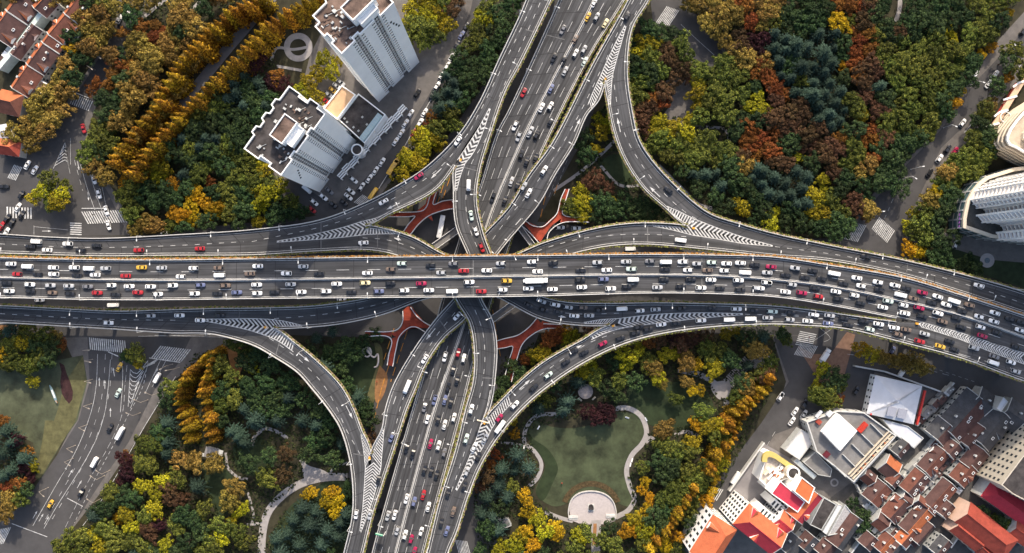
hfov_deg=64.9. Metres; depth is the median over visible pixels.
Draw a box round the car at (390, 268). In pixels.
[386,267,395,270]
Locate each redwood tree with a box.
[105,159,134,174]
[107,153,124,160]
[112,147,140,162]
[117,143,144,156]
[122,138,146,148]
[122,169,150,184]
[126,131,144,140]
[128,165,148,175]
[131,126,157,142]
[131,159,154,172]
[134,120,165,136]
[137,153,159,165]
[140,116,166,131]
[141,148,168,162]
[146,110,169,125]
[146,142,175,158]
[150,105,170,118]
[150,137,165,149]
[153,98,183,117]
[155,92,178,104]
[155,132,179,145]
[158,86,178,99]
[159,128,178,141]
[161,79,189,99]
[164,122,182,134]
[166,72,196,92]
[168,67,189,77]
[170,116,189,129]
[173,61,193,76]
[173,388,194,400]
[173,399,189,405]
[174,112,193,122]
[174,384,196,394]
[175,403,190,412]
[176,405,197,418]
[177,379,197,387]
[178,56,200,72]
[178,372,203,383]
[179,414,199,425]
[180,106,198,116]
[180,418,203,432]
[182,363,203,377]
[182,430,198,439]
[183,50,206,69]
[183,432,201,443]
[185,102,199,111]
[187,45,204,61]
[187,365,205,372]
[190,96,210,111]
[192,39,221,64]
[193,360,206,367]
[195,92,210,102]
[196,358,207,362]
[196,380,219,394]
[197,34,221,54]
[197,390,215,398]
[198,379,217,387]
[200,396,216,404]
[201,86,217,98]
[201,350,211,357]
[201,373,221,380]
[201,404,213,411]
[202,28,221,46]
[202,408,215,418]
[203,411,224,424]
[203,424,215,430]
[204,367,218,373]
[204,425,224,436]
[205,82,220,95]
[205,433,224,443]
[207,23,234,46]
[207,355,223,362]
[209,76,232,94]
[210,344,228,354]
[213,20,232,35]
[216,72,227,85]
[219,15,236,32]
[219,66,243,83]
[223,9,243,30]
[226,61,240,73]
[229,6,249,28]
[230,56,254,76]
[236,2,255,22]
[236,49,257,67]
[240,45,263,66]
[242,0,266,25]
[244,39,261,52]
[248,35,274,60]
[250,0,267,14]
[254,29,268,43]
[257,0,278,17]
[259,23,282,48]
[264,20,285,41]
[270,16,285,31]
[277,12,290,28]
[282,7,301,32]
[290,4,311,28]
[295,2,313,18]
[301,0,313,14]
[310,0,322,12]
[642,540,654,552]
[647,529,660,546]
[658,526,667,537]
[661,525,670,533]
[668,506,682,521]
[668,522,674,529]
[669,515,677,524]
[674,504,683,516]
[680,491,691,500]
[680,493,690,506]
[683,480,698,492]
[698,461,714,476]
[700,456,716,471]
[704,445,720,461]
[704,455,718,465]
[706,442,723,457]
[715,435,730,449]
[717,412,735,427]
[719,423,728,434]
[721,411,735,423]
[722,403,740,417]
[723,424,733,432]
[725,436,734,445]
[729,432,737,440]
[731,400,747,409]
[733,405,748,415]
[734,417,741,424]
[734,424,741,430]
[735,396,748,405]
[737,414,746,419]
[742,393,752,401]
[749,392,763,399]
[749,401,756,407]
[750,381,768,395]
[756,368,776,381]
[758,378,773,385]
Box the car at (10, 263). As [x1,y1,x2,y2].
[6,262,15,265]
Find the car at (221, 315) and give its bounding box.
[215,313,224,317]
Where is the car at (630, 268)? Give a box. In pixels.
[626,266,636,271]
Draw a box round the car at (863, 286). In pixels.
[856,283,866,288]
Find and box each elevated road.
[0,0,564,247]
[0,220,1023,312]
[0,252,1023,356]
[0,296,1023,371]
[0,313,373,552]
[356,0,553,552]
[372,0,624,552]
[424,0,637,552]
[436,314,1023,552]
[600,0,1023,302]
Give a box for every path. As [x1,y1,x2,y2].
[144,0,165,16]
[145,0,275,148]
[224,453,247,480]
[247,492,253,522]
[251,427,287,441]
[258,473,347,552]
[270,46,305,60]
[277,65,301,71]
[522,412,555,486]
[545,510,572,522]
[553,140,614,191]
[591,520,600,552]
[600,165,638,187]
[616,405,648,518]
[644,436,654,442]
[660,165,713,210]
[674,430,698,435]
[678,368,728,409]
[706,126,730,142]
[894,0,901,20]
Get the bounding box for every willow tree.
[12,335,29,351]
[24,191,41,205]
[25,375,40,388]
[28,457,39,472]
[31,180,52,198]
[46,191,70,211]
[51,182,70,201]
[84,525,102,542]
[89,539,109,552]
[116,505,134,526]
[121,515,142,533]
[132,355,143,369]
[132,478,153,494]
[145,498,162,520]
[147,483,165,502]
[148,157,169,173]
[150,169,167,188]
[153,472,172,488]
[157,533,173,552]
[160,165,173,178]
[208,529,229,547]
[225,513,238,523]
[231,500,249,517]
[244,156,265,168]
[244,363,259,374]
[250,182,265,198]
[250,200,266,215]
[251,214,267,227]
[253,184,284,206]
[257,163,273,181]
[269,176,288,194]
[292,81,310,98]
[300,73,320,90]
[308,83,325,105]
[309,60,324,82]
[315,47,334,69]
[323,59,339,81]
[331,56,342,66]
[389,164,410,182]
[396,146,413,169]
[401,0,420,14]
[402,8,420,28]
[408,136,417,146]
[409,150,429,171]
[411,125,429,146]
[412,0,426,5]
[415,137,434,156]
[418,2,434,19]
[418,125,436,146]
[422,0,437,14]
[425,14,438,32]
[427,129,447,146]
[431,140,442,152]
[432,0,448,21]
[438,14,458,35]
[472,8,493,23]
[483,14,498,27]
[491,537,507,552]
[503,536,524,552]
[510,526,529,545]
[525,344,550,361]
[527,351,540,365]
[527,508,547,527]
[535,521,555,542]
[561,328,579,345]
[569,526,589,545]
[570,181,588,196]
[571,193,586,214]
[574,364,592,379]
[576,192,593,211]
[577,211,593,223]
[578,358,597,371]
[589,123,608,141]
[590,143,604,153]
[591,111,603,125]
[602,115,610,133]
[614,342,644,364]
[617,355,634,373]
[625,510,645,528]
[630,45,647,60]
[633,33,651,48]
[634,341,645,355]
[635,45,650,59]
[635,523,654,540]
[642,125,660,137]
[644,33,664,53]
[646,369,666,386]
[649,111,667,127]
[656,346,676,363]
[657,126,674,143]
[665,118,681,138]
[670,346,681,360]
[676,123,695,144]
[681,434,702,452]
[682,111,695,124]
[684,83,706,101]
[689,75,706,93]
[690,101,703,114]
[699,417,721,436]
[702,358,724,372]
[706,361,722,382]
[709,417,724,433]
[714,457,730,474]
[719,328,732,340]
[729,194,740,210]
[730,327,740,338]
[736,199,754,217]
[742,99,762,114]
[750,88,764,104]
[756,101,773,116]
[760,211,779,230]
[772,204,780,217]
[791,151,805,163]
[803,204,824,221]
[804,185,820,201]
[809,380,823,388]
[812,189,828,211]
[812,361,830,381]
[813,172,831,186]
[814,184,828,194]
[817,206,831,223]
[858,109,869,123]
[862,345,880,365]
[901,219,911,233]
[905,206,921,219]
[944,21,953,36]
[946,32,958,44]
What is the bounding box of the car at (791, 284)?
[787,282,796,286]
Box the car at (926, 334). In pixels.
[919,331,929,336]
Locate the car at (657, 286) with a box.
[652,285,662,288]
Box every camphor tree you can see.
[12,477,34,497]
[25,338,50,355]
[33,352,57,370]
[41,336,61,359]
[59,28,84,43]
[60,65,84,88]
[68,49,82,67]
[71,0,95,9]
[74,49,95,67]
[90,142,109,162]
[90,500,115,520]
[92,88,113,107]
[92,105,117,124]
[106,98,122,115]
[111,69,134,90]
[111,86,121,108]
[112,482,130,507]
[116,46,134,63]
[118,348,132,364]
[120,488,144,509]
[121,3,142,29]
[133,180,152,205]
[140,178,158,192]
[144,191,165,214]
[147,543,162,552]
[148,423,173,441]
[156,179,174,205]
[156,186,177,211]
[157,385,176,411]
[160,137,176,154]
[162,145,187,163]
[166,190,183,206]
[167,544,191,552]
[171,504,191,525]
[172,17,193,42]
[174,219,194,232]
[175,532,197,551]
[177,176,196,196]
[181,117,204,138]
[181,148,203,170]
[181,510,201,533]
[182,120,205,142]
[191,521,210,543]
[193,0,214,18]
[195,212,218,229]
[198,141,223,162]
[201,111,221,135]
[202,184,224,201]
[206,387,221,401]
[209,89,226,107]
[210,110,230,131]
[211,155,236,176]
[214,412,228,428]
[216,379,236,397]
[219,122,239,140]
[224,107,251,126]
[227,133,245,155]
[230,183,246,199]
[230,208,246,230]
[231,115,253,132]
[231,199,257,218]
[233,126,252,144]
[233,351,255,373]
[236,449,260,474]
[237,375,260,400]
[238,183,256,202]
[239,79,257,100]
[240,90,263,111]
[246,388,267,412]
[247,346,270,363]
[249,106,270,125]
[251,114,261,130]
[253,371,276,392]
[256,375,277,395]
[256,395,273,421]
[259,89,280,106]
[259,356,280,373]
[259,446,278,467]
[264,205,285,226]
[265,387,286,408]
[268,193,288,211]
[271,400,294,417]
[273,203,295,224]
[276,369,301,390]
[287,201,309,221]
[293,387,315,409]
[296,445,320,463]
[302,431,327,452]
[303,339,319,357]
[310,400,329,418]
[315,427,338,446]
[318,449,345,470]
[320,345,345,362]
[320,412,338,430]
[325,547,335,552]
[331,363,348,377]
[332,335,354,356]
[340,343,365,365]
[340,375,355,396]
[341,479,352,501]
[351,333,370,350]
[357,396,375,418]
[360,410,381,429]
[369,326,383,341]
[444,57,464,75]
[450,45,468,65]
[453,89,475,112]
[456,67,481,89]
[460,55,480,75]
[460,84,478,97]
[473,541,486,552]
[474,55,486,66]
[475,518,495,541]
[476,62,493,86]
[478,37,494,61]
[485,2,510,23]
[485,20,501,42]
[485,53,498,71]
[486,35,506,50]
[488,499,510,519]
[492,386,505,402]
[493,11,511,39]
[495,375,510,389]
[502,0,522,14]
[502,6,518,29]
[504,358,520,374]
[513,365,526,384]
[538,546,549,552]
[548,380,563,392]
[573,127,594,148]
[575,146,597,164]
[587,207,602,225]
[588,189,609,215]
[596,378,617,398]
[599,105,607,115]
[599,517,616,535]
[600,191,620,215]
[603,203,628,221]
[603,352,626,371]
[610,388,627,402]
[616,186,633,211]
[624,370,648,392]
[624,547,637,552]
[626,198,646,220]
[629,53,642,71]
[629,66,639,82]
[631,32,635,46]
[632,57,650,79]
[633,194,651,206]
[635,199,659,220]
[638,17,660,40]
[641,503,662,526]
[642,61,664,86]
[643,197,659,215]
[645,448,667,471]
[650,21,668,46]
[650,513,669,536]
[652,467,675,486]
[653,206,674,221]
[655,500,674,518]
[662,456,681,481]
[664,25,686,43]
[673,161,691,178]
[683,515,696,534]
[689,177,709,199]
[707,186,724,206]
[712,197,737,215]
[718,154,744,174]
[719,348,741,369]
[720,168,748,187]
[727,119,747,142]
[727,183,744,201]
[729,371,753,391]
[731,110,750,128]
[733,328,761,346]
[739,177,755,203]
[744,186,765,211]
[746,108,770,129]
[747,79,762,92]
[748,212,763,227]
[755,199,773,224]
[775,20,797,37]
[775,135,789,151]
[775,326,790,342]
[778,1,794,24]
[778,210,795,233]
[780,200,803,220]
[781,0,802,7]
[781,54,803,74]
[782,133,800,156]
[783,128,802,146]
[787,8,806,25]
[793,26,809,41]
[794,14,816,37]
[794,212,813,234]
[798,0,808,8]
[801,10,826,32]
[801,150,821,175]
[804,1,826,21]
[807,218,828,237]
[819,0,836,14]
[819,8,834,26]
[820,365,842,387]
[823,222,841,242]
[825,210,847,232]
[828,373,849,392]
[831,67,851,86]
[833,33,852,51]
[833,178,852,198]
[834,167,857,187]
[835,216,857,241]
[836,47,849,62]
[839,120,868,140]
[845,496,858,512]
[854,173,871,195]
[854,508,871,522]
[856,519,870,533]
[857,190,875,207]
[867,0,884,26]
[868,137,890,163]
[868,167,893,193]
[872,0,891,13]
[875,89,897,111]
[876,17,897,40]
[877,161,893,177]
[880,29,904,45]
[880,169,902,194]
[881,148,904,169]
[886,160,907,178]
[889,133,903,151]
[890,177,912,200]
[893,144,915,162]
[895,132,922,152]
[896,10,918,30]
[902,0,923,15]
[907,27,922,43]
[907,128,929,147]
[908,10,928,33]
[914,0,929,8]
[917,2,939,25]
[917,22,930,37]
[924,247,946,265]
[926,11,947,36]
[929,209,946,232]
[929,223,945,248]
[930,235,951,258]
[931,0,955,17]
[933,89,952,112]
[933,200,952,223]
[937,182,955,198]
[938,101,957,123]
[938,192,956,217]
[938,251,957,269]
[941,0,964,9]
[941,180,964,202]
[941,227,962,246]
[942,10,962,31]
[945,77,963,99]
[951,1,964,12]
[952,5,975,28]
[953,254,971,273]
[955,68,979,88]
[963,251,977,265]
[965,50,983,78]
[965,261,984,277]
[969,114,992,133]
[975,123,997,142]
[977,504,990,517]
[982,137,999,158]
[987,10,1011,31]
[988,74,1007,96]
[996,514,1009,528]
[997,48,1018,73]
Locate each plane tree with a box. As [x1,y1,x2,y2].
[0,334,17,356]
[0,351,18,372]
[4,345,26,364]
[8,356,32,376]
[10,489,30,507]
[16,324,37,340]
[23,353,39,373]
[31,346,49,367]
[33,326,54,344]
[37,168,59,190]
[43,195,55,213]
[50,536,72,552]
[55,544,75,552]
[57,178,73,191]
[60,526,81,550]
[73,543,93,552]
[74,149,96,168]
[74,526,93,549]
[80,136,98,157]
[86,125,103,150]
[90,117,107,133]
[92,518,116,535]
[93,0,108,12]
[95,129,112,152]
[99,480,119,501]
[100,521,121,540]
[101,125,119,139]
[101,136,121,155]
[103,536,127,552]
[112,186,131,206]
[119,204,144,226]
[120,532,137,550]
[121,194,144,214]
[122,179,141,198]
[124,342,146,362]
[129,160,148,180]
[133,434,152,453]
[133,450,152,473]
[133,533,154,552]
[135,501,156,528]
[139,452,158,475]
[141,433,164,451]
[160,377,179,397]
[161,216,177,234]
[165,465,186,489]
[167,513,185,536]
[182,135,194,161]
[189,162,207,186]
[190,108,209,122]
[192,543,210,552]
[196,498,213,521]
[201,530,218,545]
[202,103,216,118]
[202,155,215,173]
[204,361,226,378]
[206,353,229,372]
[206,537,224,552]
[207,515,232,535]
[208,96,234,114]
[213,397,230,414]
[214,136,228,162]
[215,180,236,201]
[219,133,234,153]
[221,206,236,225]
[222,166,241,185]
[223,193,243,211]
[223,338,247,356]
[223,364,243,388]
[224,387,242,410]
[227,149,236,162]
[229,522,248,544]
[232,533,256,550]
[234,147,251,169]
[236,173,251,186]
[237,162,259,178]
[244,171,264,191]
[245,151,259,167]
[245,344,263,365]
[254,464,275,488]
[258,471,283,490]
[261,173,278,195]
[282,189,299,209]
[404,24,417,44]
[405,14,437,40]
[415,34,430,52]
[424,119,447,141]
[426,28,446,44]
[433,0,450,12]
[440,104,460,123]
[442,115,464,132]
[458,37,481,53]
[466,22,483,38]
[470,27,489,50]
[475,0,498,17]
[506,477,519,493]
[533,392,555,408]
[560,197,579,218]
[565,537,584,552]
[576,521,596,545]
[585,367,605,387]
[595,531,611,550]
[602,536,622,552]
[610,371,630,392]
[630,77,642,91]
[630,85,649,104]
[631,73,656,91]
[634,460,650,475]
[634,531,652,551]
[638,351,656,374]
[641,41,661,63]
[644,138,662,154]
[645,128,671,147]
[651,431,670,453]
[653,58,670,80]
[653,488,672,508]
[657,148,676,165]
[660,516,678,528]
[661,440,679,457]
[665,478,685,495]
[666,137,687,153]
[666,391,684,405]
[669,149,686,169]
[669,539,686,552]
[670,28,690,52]
[670,447,689,462]
[670,492,688,507]
[673,484,688,503]
[675,130,692,152]
[676,41,695,64]
[676,458,695,479]
[677,441,702,460]
[680,143,699,156]
[681,148,702,170]
[681,506,697,524]
[683,491,701,508]
[684,55,701,75]
[684,472,706,486]
[685,479,708,494]
[689,105,715,126]
[691,60,713,81]
[691,129,710,151]
[691,402,716,421]
[694,466,714,486]
[695,146,711,165]
[695,335,717,357]
[697,128,719,148]
[697,458,719,471]
[699,342,718,364]
[701,65,719,84]
[701,79,724,98]
[701,93,717,112]
[707,427,722,447]
[708,153,725,170]
[709,78,730,100]
[709,138,729,160]
[710,65,734,84]
[711,52,735,69]
[711,99,726,120]
[711,341,732,359]
[716,433,734,452]
[717,90,741,108]
[717,109,739,126]
[721,63,741,83]
[723,74,741,89]
[723,141,739,159]
[726,389,745,408]
[732,82,751,106]
[734,66,750,82]
[747,361,770,381]
[762,348,779,372]
[765,10,784,31]
[779,333,792,347]
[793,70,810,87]
[807,385,818,399]
[807,389,832,405]
[813,383,837,400]
[820,187,841,208]
[820,392,842,410]
[827,380,847,395]
[833,203,854,218]
[836,156,858,172]
[839,14,855,26]
[840,91,861,111]
[842,134,865,157]
[847,147,869,164]
[849,99,868,120]
[868,22,888,42]
[873,47,890,70]
[875,110,896,132]
[876,41,897,60]
[877,123,895,142]
[883,54,897,74]
[886,73,907,94]
[887,63,905,79]
[888,106,911,125]
[892,97,906,111]
[893,50,911,71]
[893,126,904,137]
[896,33,911,50]
[896,86,920,103]
[898,116,919,135]
[901,100,926,120]
[904,62,923,83]
[905,225,929,241]
[907,77,924,88]
[908,36,927,61]
[909,53,935,73]
[909,212,934,229]
[911,125,931,142]
[913,201,934,222]
[914,227,934,246]
[916,105,935,118]
[917,75,938,99]
[919,66,940,86]
[920,87,941,110]
[920,111,941,132]
[925,41,945,62]
[926,28,947,50]
[926,108,943,120]
[928,125,936,141]
[929,174,950,191]
[932,48,950,70]
[932,64,952,80]
[934,76,951,96]
[940,63,965,80]
[943,157,960,174]
[944,35,966,59]
[948,152,968,171]
[951,175,963,187]
[952,164,974,182]
[953,39,975,57]
[953,57,967,68]
[958,142,977,161]
[959,21,978,43]
[963,128,984,149]
[963,162,984,180]
[964,0,985,17]
[967,15,989,39]
[969,148,991,170]
[971,32,989,47]
[972,97,995,120]
[974,146,997,162]
[975,2,995,24]
[982,23,1002,42]
[984,0,1008,12]
[987,132,998,151]
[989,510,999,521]
[999,40,1023,57]
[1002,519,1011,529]
[1010,54,1023,80]
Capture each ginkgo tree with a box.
[0,347,11,361]
[61,42,78,55]
[112,512,123,524]
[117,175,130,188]
[165,205,181,220]
[166,176,181,191]
[173,207,191,224]
[183,198,198,214]
[185,184,204,200]
[185,206,200,226]
[192,195,213,209]
[203,200,224,213]
[205,205,221,220]
[299,487,311,501]
[307,485,319,498]
[319,491,335,509]
[321,484,340,501]
[326,490,345,508]
[327,504,343,520]
[508,427,519,439]
[517,486,532,508]
[518,503,536,518]
[518,524,533,539]
[525,537,542,552]
[541,519,562,535]
[550,523,565,541]
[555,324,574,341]
[617,522,632,539]
[625,520,641,537]
[636,484,648,495]
[637,502,650,519]
[639,476,650,488]
[645,491,654,507]
[656,537,673,552]
[669,530,685,542]
[685,356,703,374]
[686,385,698,396]
[687,416,704,432]
[694,383,705,396]
[698,494,714,508]
[706,486,717,497]
[709,472,720,486]
[721,452,730,463]
[827,11,852,33]
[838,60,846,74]
[850,341,868,357]
[901,238,916,256]
[909,243,926,259]
[926,184,943,201]
[946,96,963,108]
[976,48,986,58]
[983,42,998,53]
[1001,8,1014,17]
[1001,71,1014,82]
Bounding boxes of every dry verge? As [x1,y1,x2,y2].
[34,357,85,479]
[35,420,54,478]
[368,343,382,402]
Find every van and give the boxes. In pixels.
[21,264,33,268]
[30,239,41,243]
[83,266,94,270]
[90,456,98,467]
[107,303,118,306]
[153,372,161,382]
[213,273,225,276]
[302,185,311,193]
[446,289,457,292]
[466,179,470,190]
[616,306,627,310]
[625,247,635,250]
[627,277,638,281]
[660,259,671,264]
[675,238,686,242]
[723,317,734,321]
[739,270,750,274]
[744,316,755,320]
[828,270,840,276]
[894,292,906,297]
[897,370,906,376]
[947,297,960,304]
[987,359,999,366]
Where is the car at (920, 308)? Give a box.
[913,305,924,310]
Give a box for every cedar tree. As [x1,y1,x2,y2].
[0,421,20,439]
[0,441,17,461]
[0,466,16,481]
[2,323,19,340]
[4,430,25,449]
[5,459,25,477]
[15,448,36,465]
[84,504,110,522]
[158,430,179,449]
[159,411,179,430]
[159,445,179,462]
[175,164,191,183]
[176,132,190,146]
[188,474,212,495]
[194,139,210,160]
[200,126,213,149]
[209,131,227,147]
[222,93,238,108]
[224,422,244,437]
[226,79,241,89]
[230,86,242,103]
[232,426,250,444]
[235,431,256,451]
[236,98,255,115]
[237,399,251,416]
[239,69,252,84]
[244,407,268,430]
[250,74,266,90]
[256,87,272,99]
[260,100,272,113]
[269,411,286,428]
[269,528,286,545]
[272,540,293,552]
[280,389,297,407]
[281,522,301,541]
[285,511,304,527]
[291,534,313,551]
[293,499,316,515]
[294,408,311,427]
[298,514,326,533]
[307,500,326,518]
[308,415,323,432]
[310,331,324,344]
[313,533,332,552]
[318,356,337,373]
[319,519,336,537]
[327,325,339,337]
[330,515,350,529]
[331,527,347,542]
[335,433,346,452]
[338,504,351,520]
[348,385,368,402]
[351,394,363,409]
[430,90,442,104]
[431,97,446,118]
[437,69,454,83]
[439,83,461,100]
[443,96,464,112]
[444,76,459,87]
[451,87,462,102]
[472,502,489,520]
[478,488,497,504]
[486,506,500,525]
[489,475,506,496]
[491,518,509,537]
[494,459,510,478]
[496,485,514,505]
[504,442,526,465]
[509,462,521,475]
[519,458,539,477]
[531,396,547,415]
[555,402,573,417]
[556,389,579,407]
[567,372,586,389]
[683,167,699,183]
[697,164,712,181]
[709,167,721,182]
[710,174,728,194]
[740,359,754,371]
[746,171,756,182]
[748,159,764,178]
[752,326,772,344]
[753,178,770,190]
[757,164,771,179]
[759,184,775,201]
[764,40,781,55]
[765,25,780,43]
[766,170,781,186]
[769,186,786,205]
[770,55,785,70]
[773,173,791,190]
[775,30,793,45]
[775,69,786,82]
[776,44,792,58]
[779,35,805,57]
[781,187,797,205]
[783,71,797,86]
[784,86,803,100]
[784,196,801,212]
[785,57,814,80]
[785,163,803,180]
[786,49,805,63]
[792,179,809,197]
[794,85,825,105]
[794,194,814,211]
[795,167,815,186]
[801,39,814,56]
[801,76,821,89]
[806,40,834,66]
[806,59,819,75]
[807,112,825,126]
[808,100,826,115]
[809,26,827,44]
[814,64,832,80]
[818,86,832,102]
[818,107,838,121]
[819,76,836,92]
[819,119,836,134]
[820,55,839,71]
[822,27,842,42]
[824,95,841,112]
[828,40,838,54]
[828,84,846,100]
[834,113,844,129]
[836,104,848,116]
[870,79,888,94]
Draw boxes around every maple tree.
[0,414,10,427]
[0,479,12,493]
[9,476,27,491]
[19,445,34,454]
[55,338,66,352]
[84,84,97,97]
[91,75,102,89]
[101,75,114,90]
[103,66,121,81]
[105,57,128,70]
[113,26,130,37]
[120,55,139,72]
[122,449,133,461]
[131,17,149,35]
[146,29,160,45]
[148,18,163,36]
[159,25,169,33]
[204,174,215,188]
[268,68,283,88]
[426,109,437,121]
[485,459,498,469]
[490,447,503,460]
[519,353,532,365]
[539,330,559,349]
[547,326,565,343]
[641,337,657,348]
[643,91,659,107]
[653,93,670,110]
[668,527,679,539]
[732,0,745,7]
[738,132,756,148]
[739,117,759,140]
[741,0,757,14]
[743,138,759,153]
[744,9,758,32]
[746,64,762,81]
[751,147,762,162]
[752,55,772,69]
[754,127,770,147]
[758,62,774,80]
[758,140,777,159]
[761,73,778,92]
[763,70,777,85]
[763,142,782,159]
[765,79,784,96]
[765,125,781,143]
[779,87,790,102]
[830,0,845,13]
[831,127,848,146]
[833,392,845,403]
[841,0,859,16]
[845,23,862,40]
[845,55,864,69]
[846,44,863,59]
[849,62,865,85]
[850,32,870,50]
[855,0,867,14]
[856,134,872,148]
[857,122,878,139]
[860,22,877,39]
[861,41,879,56]
[863,132,884,150]
[865,149,883,165]
[869,117,881,128]
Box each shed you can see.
[791,456,815,478]
[800,450,831,476]
[806,494,836,529]
[821,501,842,534]
[827,500,850,535]
[858,496,867,504]
[859,501,870,508]
[871,526,877,533]
[886,525,893,532]
[890,525,897,535]
[900,469,907,475]
[903,463,913,471]
[908,460,917,466]
[915,415,926,423]
[915,452,922,458]
[917,407,931,418]
[921,444,930,451]
[924,405,932,415]
[926,438,939,445]
[927,398,939,408]
[928,405,937,412]
[929,478,935,486]
[935,391,946,396]
[935,395,946,404]
[936,470,942,477]
[938,462,946,471]
[941,386,951,396]
[947,385,954,394]
[955,487,962,493]
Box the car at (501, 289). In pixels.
[497,288,506,291]
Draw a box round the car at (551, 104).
[547,101,553,110]
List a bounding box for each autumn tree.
[0,120,26,144]
[0,489,20,514]
[0,503,14,525]
[17,109,38,135]
[18,126,35,142]
[22,135,41,154]
[23,92,42,115]
[26,109,50,130]
[33,83,55,107]
[33,121,56,142]
[40,110,65,128]
[41,98,62,112]
[44,80,64,100]
[48,0,60,7]
[49,98,77,117]
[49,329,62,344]
[50,68,69,88]
[53,79,78,100]
[56,53,77,73]
[59,0,70,5]
[70,6,92,25]
[70,18,81,37]
[74,35,101,57]
[80,23,100,38]
[81,153,104,179]
[84,15,101,30]
[85,30,108,55]
[88,2,111,25]
[92,21,116,39]
[96,165,116,186]
[98,45,120,66]
[100,0,124,17]
[106,109,132,132]
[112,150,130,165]
[115,79,141,95]
[117,103,138,127]
[118,83,148,110]
[122,0,142,11]
[122,30,148,50]
[123,39,144,62]
[125,60,145,80]
[126,218,145,236]
[128,129,144,144]
[131,69,162,98]
[135,37,154,50]
[136,46,164,74]
[136,212,158,229]
[137,0,161,13]
[140,114,162,134]
[143,216,166,233]
[149,96,172,118]
[156,31,175,55]
[160,92,174,105]
[162,48,180,68]
[165,0,183,15]
[165,27,184,51]
[165,78,188,99]
[166,1,201,28]
[167,449,195,469]
[173,66,188,77]
[175,0,192,9]
[178,35,198,51]
[178,50,199,72]
[179,15,209,40]
[184,449,202,475]
[198,46,211,62]
[199,22,222,40]
[202,451,224,474]
[210,0,226,5]
[219,489,240,513]
[221,476,245,499]
[640,358,663,378]
[652,418,675,440]
[656,375,668,390]
[677,348,695,372]
[678,374,695,387]
[679,0,698,12]
[688,0,708,15]
[697,12,718,33]
[704,0,723,15]
[704,23,723,39]
[706,3,727,26]
[715,12,735,32]
[716,0,739,18]
[716,32,732,48]
[725,40,745,57]
[727,4,744,25]
[728,53,742,65]
[734,373,755,396]
[735,47,756,69]
[735,154,754,175]
[742,338,763,359]
[749,337,771,359]
[750,0,768,10]
[754,50,774,72]
[755,19,771,31]
[756,4,778,23]
[759,0,783,19]
[765,2,783,21]
[769,0,786,7]
[853,165,870,183]
[859,155,878,175]
[859,198,881,222]
[873,349,887,364]
[882,353,894,368]
[891,353,906,366]
[893,349,919,372]
[906,351,928,376]
[916,363,935,377]
[918,191,940,212]
[933,162,958,182]
[986,97,997,112]
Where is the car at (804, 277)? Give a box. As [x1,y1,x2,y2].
[799,275,809,279]
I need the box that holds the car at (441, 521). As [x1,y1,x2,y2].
[438,518,443,527]
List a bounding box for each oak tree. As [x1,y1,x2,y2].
[136,522,159,545]
[158,478,178,496]
[162,491,183,507]
[168,490,191,511]
[275,442,296,462]
[275,463,293,484]
[367,428,376,444]
[441,0,463,18]
[474,481,488,492]
[479,464,497,485]
[579,174,593,191]
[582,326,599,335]
[588,166,605,189]
[600,180,614,194]
[633,96,644,114]
[634,108,653,126]
[636,119,650,140]
[642,95,661,119]
[651,335,667,349]
[654,38,677,57]
[655,80,675,101]
[655,81,675,96]
[658,42,675,65]
[665,50,683,68]
[667,71,684,89]
[669,61,690,77]
[669,335,688,353]
[680,70,692,85]
[681,330,701,348]
[696,329,714,343]
[731,27,748,43]
[731,36,752,55]
[735,148,751,168]
[755,365,776,385]
[759,107,784,129]
[764,157,785,171]
[766,86,784,108]
[771,104,792,119]
[775,118,797,137]
[775,155,796,173]
[782,101,800,120]
[787,115,806,136]
[791,96,810,117]
[793,103,812,125]
[797,125,818,148]
[797,138,817,155]
[811,120,828,136]
[813,137,826,150]
[817,142,836,163]
[822,136,842,154]
[823,157,840,171]
[825,168,844,185]
[830,141,850,158]
[841,190,863,209]
[848,198,865,220]
[851,59,872,77]
[851,74,873,90]
[854,10,875,30]
[854,88,874,105]
[858,0,877,19]
[862,61,884,82]
[865,0,878,6]
[865,50,883,72]
[869,100,891,119]
[876,127,895,148]
[891,19,907,38]
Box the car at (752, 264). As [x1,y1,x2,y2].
[750,262,759,266]
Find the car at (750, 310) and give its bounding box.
[748,308,758,312]
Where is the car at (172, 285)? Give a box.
[167,283,177,287]
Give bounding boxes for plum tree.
[7,432,27,447]
[16,460,33,476]
[22,472,35,485]
[114,450,132,470]
[115,476,126,488]
[118,465,135,482]
[147,518,167,533]
[247,59,263,75]
[254,51,267,64]
[263,72,278,92]
[277,75,293,91]
[576,403,594,419]
[589,406,609,426]
[595,401,612,415]
[602,402,616,425]
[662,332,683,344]
[746,32,759,44]
[748,41,765,57]
[755,28,772,46]
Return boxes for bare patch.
[225,345,244,380]
[375,366,387,402]
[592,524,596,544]
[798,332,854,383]
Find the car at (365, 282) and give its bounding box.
[360,281,370,284]
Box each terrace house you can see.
[0,9,27,47]
[0,89,33,117]
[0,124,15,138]
[0,138,27,158]
[6,0,37,24]
[9,22,46,61]
[10,63,50,99]
[25,41,64,77]
[32,0,65,20]
[42,34,67,56]
[46,13,78,48]
[63,0,106,24]
[781,531,802,552]
[795,526,818,552]
[813,533,837,552]
[821,512,862,550]
[853,527,878,551]
[857,477,892,507]
[858,468,877,486]
[869,507,891,532]
[872,452,902,476]
[873,530,895,552]
[879,473,903,488]
[879,491,911,524]
[886,437,911,458]
[886,540,903,552]
[893,525,916,548]
[895,488,914,508]
[896,503,935,534]
[897,466,930,498]
[912,493,928,508]
[912,520,934,545]
[916,443,949,477]
[919,414,952,446]
[921,476,957,515]
[923,530,952,552]
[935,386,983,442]
[936,499,955,519]
[940,437,962,459]
[942,460,978,488]
[955,443,989,469]
[960,422,985,449]
[972,386,994,415]
[976,409,1010,451]
[1002,396,1023,431]
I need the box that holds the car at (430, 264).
[426,263,435,266]

